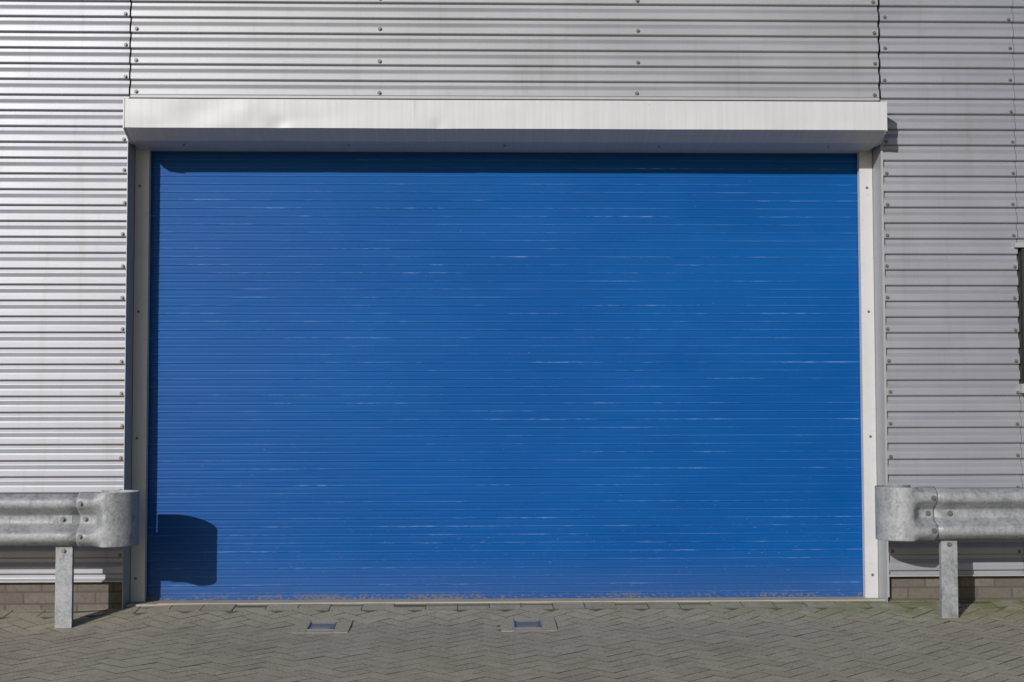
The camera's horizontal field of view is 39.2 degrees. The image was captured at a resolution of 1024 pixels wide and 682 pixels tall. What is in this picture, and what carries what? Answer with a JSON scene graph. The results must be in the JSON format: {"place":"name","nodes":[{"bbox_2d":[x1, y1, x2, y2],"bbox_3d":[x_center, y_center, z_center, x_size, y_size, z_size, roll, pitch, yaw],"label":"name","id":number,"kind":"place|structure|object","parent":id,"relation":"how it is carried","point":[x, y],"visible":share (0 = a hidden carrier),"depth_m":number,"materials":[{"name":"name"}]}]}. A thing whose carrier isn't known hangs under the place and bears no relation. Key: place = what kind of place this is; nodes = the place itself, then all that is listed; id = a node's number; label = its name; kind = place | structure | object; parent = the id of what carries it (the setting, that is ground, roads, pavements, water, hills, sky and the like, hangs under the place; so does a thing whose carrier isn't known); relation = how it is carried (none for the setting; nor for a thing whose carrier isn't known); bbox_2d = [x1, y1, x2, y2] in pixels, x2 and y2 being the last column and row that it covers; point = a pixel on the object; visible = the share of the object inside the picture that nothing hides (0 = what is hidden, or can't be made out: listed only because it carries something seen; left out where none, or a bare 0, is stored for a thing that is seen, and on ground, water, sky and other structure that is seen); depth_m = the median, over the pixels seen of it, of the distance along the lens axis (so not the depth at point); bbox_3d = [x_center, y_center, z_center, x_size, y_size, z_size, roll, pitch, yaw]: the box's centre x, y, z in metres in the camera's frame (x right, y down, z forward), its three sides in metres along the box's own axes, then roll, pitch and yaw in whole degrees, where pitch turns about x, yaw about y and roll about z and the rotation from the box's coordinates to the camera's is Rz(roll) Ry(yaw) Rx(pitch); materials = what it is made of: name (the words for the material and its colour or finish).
{"place":"outdoors","nodes":[
{"label":"outdoors","id":0,"kind":"place"},
{"bbox_2d":[0,600,1023,681],"bbox_3d":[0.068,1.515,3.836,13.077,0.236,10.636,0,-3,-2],"label":"block paving","id":1,"kind":"structure","parent":0,"point":[790,641],"depth_m":7.96,"materials":[{"name":"grey concrete"}]},
{"bbox_2d":[0,490,138,627],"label":"guard rail","id":2,"kind":"object","parent":1,"relation":"on","point":[64,523],"visible":1,"depth_m":8.59,"materials":[{"name":"metal"}]},
{"bbox_2d":[291,620,352,632],"bbox_3d":[-1.123,1.708,8.507,0.330,0.059,0.380,0,-3,-2],"label":"drain cover","id":3,"kind":"object","parent":1,"relation":"in","point":[322,626],"visible":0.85,"depth_m":8.49,"materials":[{"name":"metal"}]},
{"bbox_2d":[126,596,884,606],"bbox_3d":[-0.020,1.783,9.322,4.860,0.228,0.346,0,-3,-2],"label":"door sill","id":4,"kind":"structure","parent":1,"relation":"on","point":[413,601],"depth_m":9.24,"materials":[{"name":"concrete"}]},
{"bbox_2d":[130,147,877,601],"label":"guide channels","id":5,"kind":"object","parent":4,"relation":"on","point":[142,355],"visible":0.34,"depth_m":9.37,"materials":[{"name":"metal"}]},
{"bbox_2d":[134,185,873,579],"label":"guide bolts","id":6,"kind":"object","parent":5,"relation":"attached to","point":[870,435],"visible":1,"depth_m":9.36,"materials":[{"name":"metal"}]},
{"bbox_2d":[146,594,862,599],"bbox_3d":[-0.031,1.668,9.362,4.704,0.015,0.028,0,-3,-2],"label":"bottom bar","id":7,"kind":"object","parent":4,"relation":"on","point":[580,596],"visible":1,"depth_m":9.35,"materials":[{"name":"blue paint"}]},
{"bbox_2d":[0,577,1023,610],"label":"brick plinth","id":8,"kind":"structure","parent":1,"relation":"on","point":[41,596],"depth_m":9.08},
{"bbox_2d":[129,0,1023,577],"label":"wall trim","id":9,"kind":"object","parent":8,"relation":"on","point":[873,260],"visible":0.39,"depth_m":9.31,"materials":[{"name":"grey metal"}]},
{"bbox_2d":[0,0,130,580],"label":"cladding","id":10,"kind":"structure","parent":9,"relation":"attached to","point":[64,82],"depth_m":9.14,"materials":[{"name":"silver metal"}]},
{"bbox_2d":[130,0,878,97],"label":"cladding above door","id":11,"kind":"structure","parent":9,"relation":"attached to","point":[729,48],"depth_m":9.27,"materials":[{"name":"grey metal"}]},
{"bbox_2d":[124,99,885,152],"bbox_3d":[-0.032,-1.388,9.264,4.795,0.256,0.482,0,-3,-2],"label":"hood casing","id":12,"kind":"object","parent":9,"relation":"attached to","point":[323,125],"visible":1,"depth_m":9.07,"materials":[{"name":"white metal"}]},
{"bbox_2d":[146,151,862,597],"bbox_3d":[-0.034,0.108,9.435,4.724,3.113,0.012,0,-3,-2],"label":"curtain","id":13,"kind":"object","parent":12,"relation":"hanging from","point":[490,373],"visible":0.94,"depth_m":9.43,"materials":[{"name":"blue paint"}]},
{"bbox_2d":[123,98,886,146],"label":"hood end plates","id":14,"kind":"object","parent":12,"relation":"attached to","point":[132,143],"visible":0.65,"depth_m":9.09,"materials":[{"name":"grey metal"}]},
{"bbox_2d":[414,100,764,127],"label":"hood joints","id":15,"kind":"object","parent":12,"relation":"attached to","point":[414,112],"visible":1,"depth_m":9.01,"materials":[{"name":"grey metal"}]},
{"bbox_2d":[122,98,889,608],"bbox_3d":[-0.027,0.093,9.278,4.863,3.300,0.204,0,-3,-2],"label":"jamb flashing","id":16,"kind":"object","parent":9,"relation":"attached to","point":[880,364],"visible":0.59,"depth_m":9.27,"materials":[{"name":"grey metal"}]},
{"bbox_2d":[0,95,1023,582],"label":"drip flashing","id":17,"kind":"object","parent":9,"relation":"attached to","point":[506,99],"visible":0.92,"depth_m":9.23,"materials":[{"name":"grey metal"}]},
{"bbox_2d":[118,0,1020,556],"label":"cladding screws","id":18,"kind":"object","parent":9,"relation":"attached to","point":[636,94],"visible":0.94,"depth_m":9.24,"materials":[{"name":"grey metal"}]},
{"bbox_2d":[879,0,1023,573],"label":"cladding","id":19,"kind":"structure","parent":9,"relation":"attached to","point":[951,282],"depth_m":9.30,"materials":[{"name":"silver metal"}]},
{"bbox_2d":[1012,0,1023,242],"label":"cladding","id":20,"kind":"structure","parent":9,"relation":"attached to","point":[1018,29],"depth_m":9.37,"materials":[{"name":"silver metal"}]},
{"bbox_2d":[1013,243,1023,392],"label":"window flashing","id":21,"kind":"object","parent":9,"relation":"attached to","point":[1019,245],"depth_m":9.28,"materials":[{"name":"grey metal"}]},
{"bbox_2d":[1019,248,1023,383],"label":"window frame","id":22,"kind":"object","parent":9,"relation":"in","point":[1021,253],"visible":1,"depth_m":9.29,"materials":[{"name":"black metal"}]},
{"bbox_2d":[1020,393,1023,573],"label":"cladding","id":23,"kind":"structure","parent":9,"relation":"attached to","point":[1022,423],"depth_m":9.26,"materials":[{"name":"silver metal"}]},
{"bbox_2d":[500,618,557,631],"bbox_3d":[0.097,1.707,8.561,0.330,0.061,0.380,0,-3,-2],"label":"drain cover","id":24,"kind":"object","parent":1,"relation":"in","point":[526,624],"visible":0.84,"depth_m":8.55,"materials":[{"name":"metal"}]},
{"bbox_2d":[875,485,1023,617],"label":"guard rail","id":25,"kind":"object","parent":1,"relation":"on","point":[947,518],"visible":0.98,"depth_m":8.74,"materials":[{"name":"metal"}]}
]}

